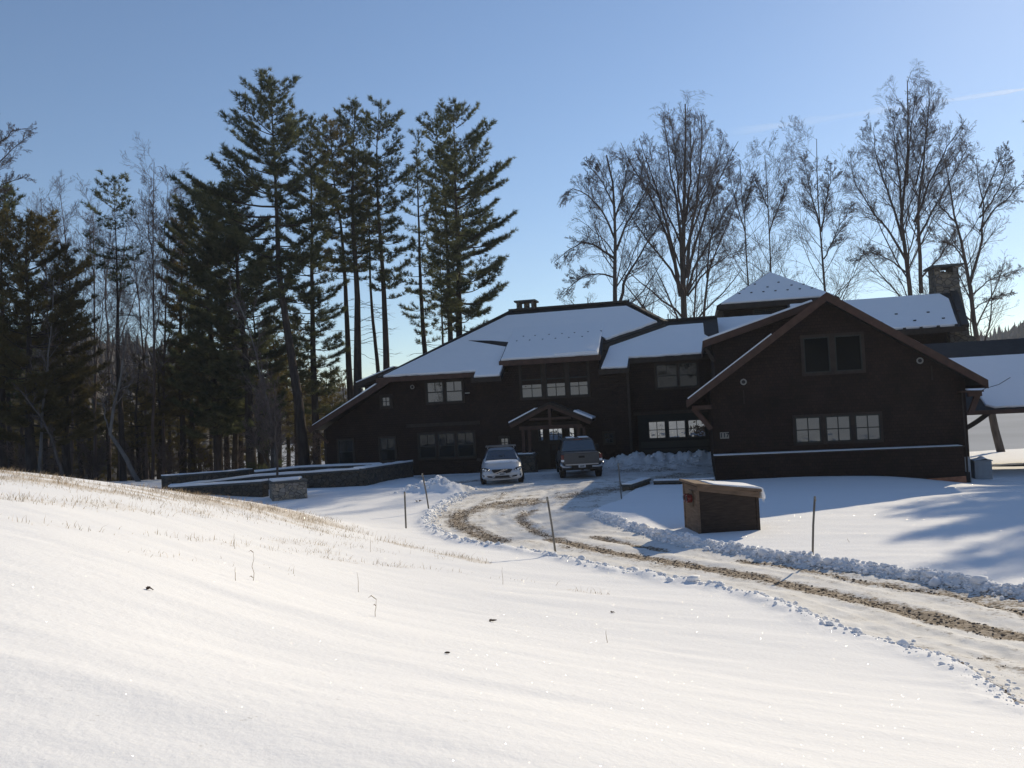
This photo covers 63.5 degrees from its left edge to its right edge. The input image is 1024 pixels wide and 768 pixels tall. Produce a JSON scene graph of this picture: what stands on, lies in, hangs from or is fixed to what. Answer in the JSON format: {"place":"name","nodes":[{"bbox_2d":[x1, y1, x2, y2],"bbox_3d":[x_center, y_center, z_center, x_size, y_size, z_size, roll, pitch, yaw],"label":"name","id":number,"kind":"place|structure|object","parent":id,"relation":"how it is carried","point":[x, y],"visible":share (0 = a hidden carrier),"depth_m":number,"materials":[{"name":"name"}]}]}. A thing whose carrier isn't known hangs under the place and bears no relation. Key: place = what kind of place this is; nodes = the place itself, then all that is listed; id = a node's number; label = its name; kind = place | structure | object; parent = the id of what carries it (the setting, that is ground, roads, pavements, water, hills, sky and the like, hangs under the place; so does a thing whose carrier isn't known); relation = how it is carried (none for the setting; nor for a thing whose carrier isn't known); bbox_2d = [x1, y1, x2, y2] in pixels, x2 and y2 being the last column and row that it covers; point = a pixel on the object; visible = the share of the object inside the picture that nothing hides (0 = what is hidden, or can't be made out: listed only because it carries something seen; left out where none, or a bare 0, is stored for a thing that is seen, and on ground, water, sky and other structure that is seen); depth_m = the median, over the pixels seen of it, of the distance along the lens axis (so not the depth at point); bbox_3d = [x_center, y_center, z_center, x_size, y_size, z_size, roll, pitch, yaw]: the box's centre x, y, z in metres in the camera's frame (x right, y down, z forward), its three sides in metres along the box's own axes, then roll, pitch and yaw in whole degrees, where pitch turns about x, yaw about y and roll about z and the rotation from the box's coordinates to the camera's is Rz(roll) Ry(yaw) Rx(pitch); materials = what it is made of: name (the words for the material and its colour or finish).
{"place":"outdoors","nodes":[
{"label":"outdoors","id":0,"kind":"place"},
{"bbox_2d":[0,467,608,593],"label":"dry grass","id":1,"kind":"structure","parent":0,"point":[140,498],"depth_m":16.61,"materials":[{"name":"beige plant"}]},
{"bbox_2d":[0,449,1023,767],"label":"snow ground","id":2,"kind":"structure","parent":0,"point":[208,651],"depth_m":7.07,"materials":[{"name":"white snow"}]},
{"bbox_2d":[4,287,38,470],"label":"pine tree","id":3,"kind":"object","parent":2,"relation":"on","point":[11,442],"visible":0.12,"depth_m":56.01,"materials":[{"name":"green plant"}]},
{"bbox_2d":[0,121,44,323],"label":"bare tree","id":4,"kind":"object","parent":2,"relation":"on","point":[9,160],"visible":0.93,"depth_m":46.91,"materials":[{"name":"brown plant"}]},
{"bbox_2d":[0,178,48,469],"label":"pine tree","id":5,"kind":"object","parent":2,"relation":"on","point":[10,205],"visible":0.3,"depth_m":49.95,"materials":[{"name":"green plant"}]},
{"bbox_2d":[0,435,62,472],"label":"shrub","id":6,"kind":"object","parent":2,"relation":"on","point":[23,461],"visible":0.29,"depth_m":50.64,"materials":[{"name":"brown plant"}]},
{"bbox_2d":[14,325,59,474],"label":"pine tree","id":7,"kind":"object","parent":2,"relation":"on","point":[45,440],"visible":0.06,"depth_m":57.89,"materials":[{"name":"green plant"}]},
{"bbox_2d":[12,382,64,476],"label":"bare tree","id":8,"kind":"object","parent":2,"relation":"on","point":[51,439],"visible":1,"depth_m":44.93,"materials":[{"name":"brown plant"}]},
{"bbox_2d":[21,265,67,473],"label":"birch tree","id":9,"kind":"object","parent":2,"relation":"on","point":[42,413],"visible":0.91,"depth_m":46.03,"materials":[{"name":"brown plant"}]},
{"bbox_2d":[7,170,86,456],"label":"bare tree","id":10,"kind":"object","parent":2,"relation":"on","point":[69,212],"visible":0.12,"depth_m":66.15,"materials":[{"name":"brown plant"}]},
{"bbox_2d":[0,206,101,472],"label":"pine tree","id":11,"kind":"object","parent":2,"relation":"on","point":[75,378],"visible":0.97,"depth_m":46.70,"materials":[{"name":"green plant"}]},
{"bbox_2d":[36,441,85,475],"bbox_3d":[-29.730,5.303,55.328,1.934,3.136,3.790,-4,-2,33],"label":"shrub","id":12,"kind":"object","parent":2,"relation":"on","point":[55,463],"visible":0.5,"depth_m":54.93,"materials":[{"name":"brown plant"}]},
{"bbox_2d":[19,241,111,476],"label":"pine tree","id":13,"kind":"object","parent":2,"relation":"on","point":[79,351],"visible":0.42,"depth_m":49.99,"materials":[{"name":"green plant"}]},
{"bbox_2d":[54,359,99,478],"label":"pine tree","id":14,"kind":"object","parent":2,"relation":"on","point":[81,474],"visible":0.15,"depth_m":61.72,"materials":[{"name":"green plant"}]},
{"bbox_2d":[28,171,130,477],"bbox_3d":[-31.342,-4.038,60.998,6.904,22.910,7.938,-2,-2,-19],"label":"bare tree","id":15,"kind":"object","parent":2,"relation":"on","point":[88,305],"visible":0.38,"depth_m":60.17,"materials":[{"name":"brown plant"}]},
{"bbox_2d":[36,173,136,480],"bbox_3d":[-30.111,-3.798,57.596,7.377,21.906,6.865,-4,-2,21],"label":"bare tree","id":16,"kind":"object","parent":2,"relation":"on","point":[93,228],"visible":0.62,"depth_m":58.00,"materials":[{"name":"brown plant"}]},
{"bbox_2d":[60,375,124,479],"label":"pine tree","id":17,"kind":"object","parent":2,"relation":"on","point":[90,438],"visible":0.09,"depth_m":65.93,"materials":[{"name":"green plant"}]},
{"bbox_2d":[76,436,113,479],"bbox_3d":[-28.378,5.223,56.423,1.564,3.380,2.904,-4,-2,24],"label":"shrub","id":18,"kind":"object","parent":2,"relation":"on","point":[91,457],"visible":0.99,"depth_m":56.09,"materials":[{"name":"brown plant"}]},
{"bbox_2d":[88,373,117,481],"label":"pine tree","id":19,"kind":"object","parent":2,"relation":"on","point":[107,440],"visible":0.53,"depth_m":59.92,"materials":[{"name":"green plant"}]},
{"bbox_2d":[67,210,141,480],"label":"bare tree","id":20,"kind":"object","parent":2,"relation":"on","point":[109,381],"visible":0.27,"depth_m":66.22,"materials":[{"name":"brown plant"}]},
{"bbox_2d":[80,169,150,480],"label":"pine tree","id":21,"kind":"object","parent":2,"relation":"on","point":[121,413],"visible":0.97,"depth_m":52.00,"materials":[{"name":"green plant"}]},
{"bbox_2d":[67,201,171,478],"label":"bare tree","id":22,"kind":"object","parent":2,"relation":"on","point":[129,302],"visible":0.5,"depth_m":62.22,"materials":[{"name":"brown plant"}]},
{"bbox_2d":[100,314,155,481],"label":"birch tree","id":23,"kind":"object","parent":2,"relation":"on","point":[127,460],"visible":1,"depth_m":45.96,"materials":[{"name":"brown plant"}]},
{"bbox_2d":[117,438,147,480],"bbox_3d":[-26.061,5.282,57.215,1.482,3.261,2.652,-4,-2,28],"label":"shrub","id":24,"kind":"object","parent":2,"relation":"on","point":[131,455],"visible":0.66,"depth_m":57.02,"materials":[{"name":"brown plant"}]},
{"bbox_2d":[107,354,165,479],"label":"pine tree","id":25,"kind":"object","parent":2,"relation":"on","point":[148,405],"visible":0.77,"depth_m":57.97,"materials":[{"name":"green plant"}]},
{"bbox_2d":[98,218,176,479],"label":"bare tree","id":26,"kind":"object","parent":2,"relation":"on","point":[145,395],"visible":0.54,"depth_m":61.95,"materials":[{"name":"brown plant"}]},
{"bbox_2d":[115,373,171,479],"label":"pine tree","id":27,"kind":"object","parent":2,"relation":"on","point":[149,447],"visible":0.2,"depth_m":63.68,"materials":[{"name":"green plant"}]},
{"bbox_2d":[132,348,176,478],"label":"pine tree","id":28,"kind":"object","parent":2,"relation":"on","point":[159,436],"visible":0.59,"depth_m":59.87,"materials":[{"name":"green plant"}]},
{"bbox_2d":[95,134,216,479],"bbox_3d":[-24.884,-5.605,58.742,8.361,25.129,7.410,-3,-2,0],"label":"bare tree","id":29,"kind":"object","parent":2,"relation":"on","point":[152,248],"visible":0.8,"depth_m":58.03,"materials":[{"name":"brown plant"}]},
{"bbox_2d":[123,178,202,474],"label":"bare tree","id":30,"kind":"object","parent":2,"relation":"on","point":[164,349],"visible":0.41,"depth_m":59.69,"materials":[{"name":"brown plant"}]},
{"bbox_2d":[152,212,213,473],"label":"pine tree","id":31,"kind":"object","parent":2,"relation":"on","point":[181,395],"visible":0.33,"depth_m":59.63,"materials":[{"name":"green plant"}]},
{"bbox_2d":[162,296,209,472],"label":"pine tree","id":32,"kind":"object","parent":2,"relation":"on","point":[192,448],"visible":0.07,"depth_m":61.69,"materials":[{"name":"green plant"}]},
{"bbox_2d":[165,371,219,472],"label":"pine tree","id":33,"kind":"object","parent":2,"relation":"on","point":[176,423],"visible":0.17,"depth_m":65.97,"materials":[{"name":"green plant"}]},
{"bbox_2d":[179,428,210,471],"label":"young fir","id":34,"kind":"object","parent":2,"relation":"on","point":[196,442],"visible":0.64,"depth_m":59.83,"materials":[{"name":"green plant"}]},
{"bbox_2d":[161,468,252,488],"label":"stone wall","id":35,"kind":"structure","parent":2,"relation":"on","point":[167,480],"depth_m":39.66,"materials":[{"name":"white stone"}]},
{"bbox_2d":[156,180,266,470],"bbox_3d":[-20.232,-3.697,56.079,7.165,20.522,6.908,-3,-2,0],"label":"pine tree","id":36,"kind":"object","parent":2,"relation":"on","point":[186,215],"visible":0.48,"depth_m":55.09,"materials":[{"name":"green plant"}]},
{"bbox_2d":[170,479,268,496],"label":"stone wall","id":37,"kind":"structure","parent":2,"relation":"on","point":[253,488],"depth_m":34.79,"materials":[{"name":"white stone"}]},
{"bbox_2d":[206,315,265,469],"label":"pine tree","id":38,"kind":"object","parent":2,"relation":"on","point":[235,463],"visible":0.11,"depth_m":57.78,"materials":[{"name":"green plant"}]},
{"bbox_2d":[184,172,299,473],"bbox_3d":[-17.624,-3.854,54.037,7.676,20.365,7.198,-3,-2,0],"label":"pine tree","id":39,"kind":"object","parent":2,"relation":"on","point":[230,365],"visible":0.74,"depth_m":53.40,"materials":[{"name":"green plant"}]},
{"bbox_2d":[165,65,327,465],"bbox_3d":[-15.279,-6.551,49.765,8.928,24.980,6.698,-2,-2,-43],"label":"pine tree","id":40,"kind":"object","parent":2,"relation":"on","point":[286,133],"visible":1,"depth_m":49.61,"materials":[{"name":"green plant"}]},
{"bbox_2d":[226,271,275,467],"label":"birch tree","id":41,"kind":"object","parent":2,"relation":"on","point":[236,307],"visible":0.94,"depth_m":47.01,"materials":[{"name":"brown plant"}]},
{"bbox_2d":[229,272,285,468],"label":"pine tree","id":42,"kind":"object","parent":2,"relation":"on","point":[260,460],"visible":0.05,"depth_m":64.05,"materials":[{"name":"green plant"}]},
{"bbox_2d":[237,375,287,468],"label":"sapling","id":43,"kind":"object","parent":2,"relation":"on","point":[272,448],"visible":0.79,"depth_m":43.41,"materials":[{"name":"green plant"}]},
{"bbox_2d":[168,468,362,489],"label":"stone wall","id":44,"kind":"structure","parent":2,"relation":"on","point":[332,478],"depth_m":37.15,"materials":[{"name":"white stone"}]},
{"bbox_2d":[262,371,293,477],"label":"sapling","id":45,"kind":"object","parent":2,"relation":"on","point":[275,404],"visible":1,"depth_m":35.81,"materials":[{"name":"brown plant"}]},
{"bbox_2d":[254,309,309,467],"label":"pine tree","id":46,"kind":"object","parent":2,"relation":"on","point":[283,426],"visible":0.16,"depth_m":61.87,"materials":[{"name":"green plant"}]},
{"bbox_2d":[268,476,307,500],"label":"stone pier","id":47,"kind":"structure","parent":2,"relation":"on","point":[286,488],"depth_m":33.25,"materials":[{"name":"white stone"}]},
{"bbox_2d":[261,315,327,465],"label":"pine tree","id":48,"kind":"object","parent":2,"relation":"on","point":[298,333],"visible":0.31,"depth_m":59.72,"materials":[{"name":"green plant"}]},
{"bbox_2d":[266,323,325,465],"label":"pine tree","id":49,"kind":"object","parent":2,"relation":"on","point":[282,330],"visible":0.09,"depth_m":65.77,"materials":[{"name":"green plant"}]},
{"bbox_2d":[289,431,323,465],"bbox_3d":[-12.892,4.416,52.482,1.851,3.160,2.462,-4,-2,42],"label":"shrub","id":50,"kind":"object","parent":2,"relation":"on","point":[312,455],"visible":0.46,"depth_m":52.41,"materials":[{"name":"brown plant"}]},
{"bbox_2d":[269,108,351,464],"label":"pine tree","id":51,"kind":"object","parent":2,"relation":"on","point":[314,383],"visible":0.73,"depth_m":55.78,"materials":[{"name":"green plant"}]},
{"bbox_2d":[254,462,381,473],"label":"stone wall","id":52,"kind":"structure","parent":2,"relation":"on","point":[308,467],"depth_m":41.25,"materials":[{"name":"white"}]},
{"bbox_2d":[305,366,346,461],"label":"tree","id":53,"kind":"object","parent":2,"relation":"on","point":[332,395],"visible":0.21,"depth_m":59.80,"materials":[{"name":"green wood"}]},
{"bbox_2d":[300,113,374,401],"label":"pine tree","id":54,"kind":"object","parent":2,"relation":"on","point":[333,134],"visible":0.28,"depth_m":60.01,"materials":[{"name":"green plant"}]},
{"bbox_2d":[319,95,385,397],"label":"pine tree","id":55,"kind":"object","parent":2,"relation":"on","point":[352,197],"visible":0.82,"depth_m":54.99,"materials":[{"name":"green plant"}]},
{"bbox_2d":[349,149,394,372],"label":"pine tree","id":56,"kind":"object","parent":2,"relation":"on","point":[373,329],"visible":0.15,"depth_m":62.13,"materials":[{"name":"green plant"}]},
{"bbox_2d":[342,95,416,369],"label":"pine tree","id":57,"kind":"object","parent":2,"relation":"on","point":[382,272],"visible":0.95,"depth_m":54.91,"materials":[{"name":"green plant"}]},
{"bbox_2d":[354,460,413,485],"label":"stone wall","id":58,"kind":"structure","parent":2,"relation":"on","point":[373,474],"depth_m":40.34,"materials":[{"name":"white stone"}]},
{"bbox_2d":[390,128,447,356],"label":"pine tree","id":59,"kind":"object","parent":2,"relation":"on","point":[422,332],"visible":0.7,"depth_m":60.03,"materials":[{"name":"green plant"}]},
{"bbox_2d":[422,213,455,343],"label":"pine tree","id":60,"kind":"object","parent":2,"relation":"on","point":[430,303],"visible":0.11,"depth_m":66.04,"materials":[{"name":"green plant"}]},
{"bbox_2d":[412,108,482,340],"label":"pine tree","id":61,"kind":"object","parent":2,"relation":"on","point":[435,157],"visible":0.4,"depth_m":58.02,"materials":[{"name":"green plant"}]},
{"bbox_2d":[426,95,518,336],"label":"pine tree","id":62,"kind":"object","parent":2,"relation":"on","point":[456,304],"visible":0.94,"depth_m":53.56,"materials":[{"name":"green plant"}]},
{"bbox_2d":[551,143,684,317],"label":"bare tree","id":63,"kind":"object","parent":2,"relation":"on","point":[614,260],"visible":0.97,"depth_m":62.22,"materials":[{"name":"brown plant"}]},
{"bbox_2d":[621,477,650,491],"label":"stone wall","id":64,"kind":"structure","parent":2,"relation":"on","point":[635,484],"depth_m":31.14,"materials":[{"name":"white stone"}]},
{"bbox_2d":[307,263,1023,482],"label":"house","id":65,"kind":"structure","parent":2,"relation":"on","point":[770,375],"depth_m":44.30,"materials":[{"name":"brown wood"}]},
{"bbox_2d":[336,438,355,463],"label":"window","id":66,"kind":"structure","parent":65,"relation":"in","point":[345,446],"depth_m":47.97,"materials":[{"name":"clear glass"}]},
{"bbox_2d":[378,436,397,462],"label":"window","id":67,"kind":"structure","parent":65,"relation":"in","point":[387,445],"depth_m":47.41,"materials":[{"name":"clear glass"}]},
{"bbox_2d":[417,432,437,459],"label":"window","id":68,"kind":"structure","parent":65,"relation":"in","point":[426,441],"depth_m":46.89,"materials":[{"name":"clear glass"}]},
{"bbox_2d":[424,380,445,404],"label":"window","id":69,"kind":"structure","parent":65,"relation":"in","point":[434,389],"depth_m":46.85,"materials":[{"name":"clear glass"}]},
{"bbox_2d":[436,431,456,459],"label":"window","id":70,"kind":"structure","parent":65,"relation":"in","point":[446,440],"depth_m":46.64,"materials":[{"name":"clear glass"}]},
{"bbox_2d":[444,378,464,403],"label":"window","id":71,"kind":"structure","parent":65,"relation":"in","point":[454,388],"depth_m":46.60,"materials":[{"name":"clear glass"}]},
{"bbox_2d":[455,430,476,458],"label":"window","id":72,"kind":"structure","parent":65,"relation":"in","point":[465,442],"depth_m":46.40,"materials":[{"name":"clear glass"}]},
{"bbox_2d":[518,364,544,399],"bbox_3d":[1.069,-0.231,45.624,1.380,2.200,0.083,-3,-2,12],"label":"window","id":73,"kind":"structure","parent":65,"relation":"in","point":[527,392],"depth_m":45.62,"materials":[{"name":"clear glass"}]},
{"bbox_2d":[543,362,567,398],"bbox_3d":[2.380,-0.306,45.333,1.280,2.200,0.083,-3,-2,12],"label":"window","id":74,"kind":"structure","parent":65,"relation":"in","point":[560,390],"depth_m":45.33,"materials":[{"name":"clear glass"}]},
{"bbox_2d":[547,429,564,468],"bbox_3d":[2.437,3.561,45.099,0.930,2.600,0.166,-3,-2,12],"label":"front door","id":75,"kind":"structure","parent":65,"relation":"in","point":[555,436],"depth_m":45.12,"materials":[{"name":"brown wood"}]},
{"bbox_2d":[566,361,590,397],"bbox_3d":[3.608,-0.377,45.061,1.240,2.200,0.083,-3,-2,12],"label":"window","id":76,"kind":"structure","parent":65,"relation":"in","point":[575,389],"depth_m":45.06,"materials":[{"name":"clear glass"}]},
{"bbox_2d":[654,361,679,389],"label":"window","id":77,"kind":"structure","parent":65,"relation":"in","point":[665,373],"depth_m":44.83,"materials":[{"name":"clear glass"}]},
{"bbox_2d":[633,409,709,455],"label":"wall","id":78,"kind":"structure","parent":65,"relation":"in","point":[673,431],"depth_m":44.66,"materials":[{"name":"paint"}]},
{"bbox_2d":[676,360,699,388],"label":"window","id":79,"kind":"structure","parent":65,"relation":"in","point":[688,374],"depth_m":44.58,"materials":[{"name":"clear glass"}]},
{"bbox_2d":[792,414,823,445],"bbox_3d":[11.593,1.794,32.388,1.120,1.180,0.083,-3,-2,12],"label":"window","id":80,"kind":"structure","parent":65,"relation":"in","point":[807,429],"depth_m":32.40,"materials":[{"name":"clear glass"}]},
{"bbox_2d":[800,333,833,375],"bbox_3d":[11.917,-1.138,32.359,1.180,1.600,0.083,-3,-2,12],"label":"window","id":81,"kind":"structure","parent":65,"relation":"in","point":[816,350],"depth_m":32.38,"materials":[{"name":"black paint"}]},
{"bbox_2d":[823,413,853,443],"bbox_3d":[12.676,1.732,32.147,1.090,1.180,0.083,-3,-2,12],"label":"window","id":82,"kind":"structure","parent":65,"relation":"in","point":[837,427],"depth_m":32.16,"materials":[{"name":"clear glass"}]},
{"bbox_2d":[831,331,865,373],"bbox_3d":[13.057,-1.203,32.106,1.190,1.600,0.083,-3,-2,12],"label":"window","id":83,"kind":"structure","parent":65,"relation":"in","point":[848,349],"depth_m":32.13,"materials":[{"name":"black paint"}]},
{"bbox_2d":[852,411,883,442],"bbox_3d":[13.723,1.672,31.915,1.080,1.180,0.083,-3,-2,12],"label":"window","id":84,"kind":"structure","parent":65,"relation":"in","point":[867,426],"depth_m":31.93,"materials":[{"name":"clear glass"}]},
{"bbox_2d":[617,90,755,318],"bbox_3d":[13.183,-7.312,64.102,10.600,30.502,8.929,-3,-2,0],"label":"bare tree","id":85,"kind":"object","parent":2,"relation":"on","point":[683,287],"visible":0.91,"depth_m":64.20,"materials":[{"name":"brown plant"}]},
{"bbox_2d":[672,170,749,318],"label":"bare tree","id":86,"kind":"object","parent":2,"relation":"on","point":[728,219],"visible":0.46,"depth_m":67.02,"materials":[{"name":"brown plant"}]},
{"bbox_2d":[399,449,1023,714],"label":"snow bank","id":87,"kind":"structure","parent":2,"relation":"on","point":[963,679],"depth_m":13.63,"materials":[{"name":"white snow"}]},
{"bbox_2d":[679,479,765,533],"bbox_3d":[5.168,3.063,20.501,1.846,1.420,1.330,-3,-2,-4],"label":"wooden bin","id":88,"kind":"object","parent":2,"relation":"on","point":[715,506],"visible":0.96,"depth_m":19.93,"materials":[{"name":"brown wood"}]},
{"bbox_2d":[693,138,804,289],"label":"bare tree","id":89,"kind":"object","parent":2,"relation":"on","point":[747,191],"visible":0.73,"depth_m":66.09,"materials":[{"name":"brown plant"}]},
{"bbox_2d":[698,130,843,291],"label":"bare tree","id":90,"kind":"object","parent":2,"relation":"on","point":[784,187],"visible":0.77,"depth_m":66.20,"materials":[{"name":"brown plant"}]},
{"bbox_2d":[763,115,904,299],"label":"bare tree","id":91,"kind":"object","parent":2,"relation":"on","point":[823,206],"visible":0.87,"depth_m":64.24,"materials":[{"name":"brown plant"}]},
{"bbox_2d":[840,58,992,327],"bbox_3d":[30.104,-9.168,62.275,10.342,30.098,9.835,-3,-2,0],"label":"bare tree","id":92,"kind":"object","parent":2,"relation":"on","point":[908,173],"visible":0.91,"depth_m":61.74,"materials":[{"name":"brown plant"}]},
{"bbox_2d":[899,120,1023,451],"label":"bare tree","id":93,"kind":"object","parent":2,"relation":"on","point":[997,438],"visible":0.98,"depth_m":55.98,"materials":[{"name":"brown plant"}]},
{"bbox_2d":[970,456,992,478],"bbox_3d":[18.564,3.562,32.768,0.681,1.419,0.760,-3,-2,12],"label":"utility cabinet","id":94,"kind":"object","parent":2,"relation":"on","point":[981,467],"visible":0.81,"depth_m":32.45,"materials":[{"name":"grey metal"}]},
{"bbox_2d":[0,0,1023,390],"label":"sky","id":95,"kind":"structure","parent":0,"point":[562,81],"materials":[{"name":"blue"}]},
{"bbox_2d":[155,413,1023,478],"bbox_3d":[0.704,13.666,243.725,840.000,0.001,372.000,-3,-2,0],"label":"lake","id":96,"kind":"structure","parent":0,"point":[1011,430],"depth_m":120.14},
{"bbox_2d":[416,461,1023,703],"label":"driveway","id":97,"kind":"structure","parent":0,"point":[572,522],"depth_m":15.93,"materials":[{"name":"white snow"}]},
{"bbox_2d":[477,444,525,483],"bbox_3d":[-0.474,3.610,37.622,2.200,1.575,4.734,-3,-2,-1],"label":"parked car","id":98,"kind":"object","parent":97,"relation":"on","point":[502,462],"visible":1,"depth_m":35.96,"materials":[{"name":"silver metal"}]},
{"bbox_2d":[552,436,603,477],"bbox_3d":[3.059,3.341,38.609,2.240,1.765,5.425,-3,-2,0],"label":"pickup truck","id":99,"kind":"object","parent":97,"relation":"on","point":[581,453],"visible":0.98,"depth_m":36.76,"materials":[{"name":"grey paint"}]},
{"bbox_2d":[394,451,1023,706],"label":"snow clods","id":100,"kind":"object","parent":97,"relation":"on","point":[645,528],"visible":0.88,"depth_m":15.48,"materials":[{"name":"white snow"}]},
{"bbox_3d":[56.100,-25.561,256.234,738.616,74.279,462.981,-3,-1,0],"label":"hills","id":101,"kind":"structure","parent":0,"visible":0},
{"bbox_2d":[6,321,1023,481],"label":"wood","id":102,"kind":"object","parent":101,"relation":"on","point":[1015,332],"visible":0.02,"depth_m":195.87,"materials":[{"name":"brown plant"}]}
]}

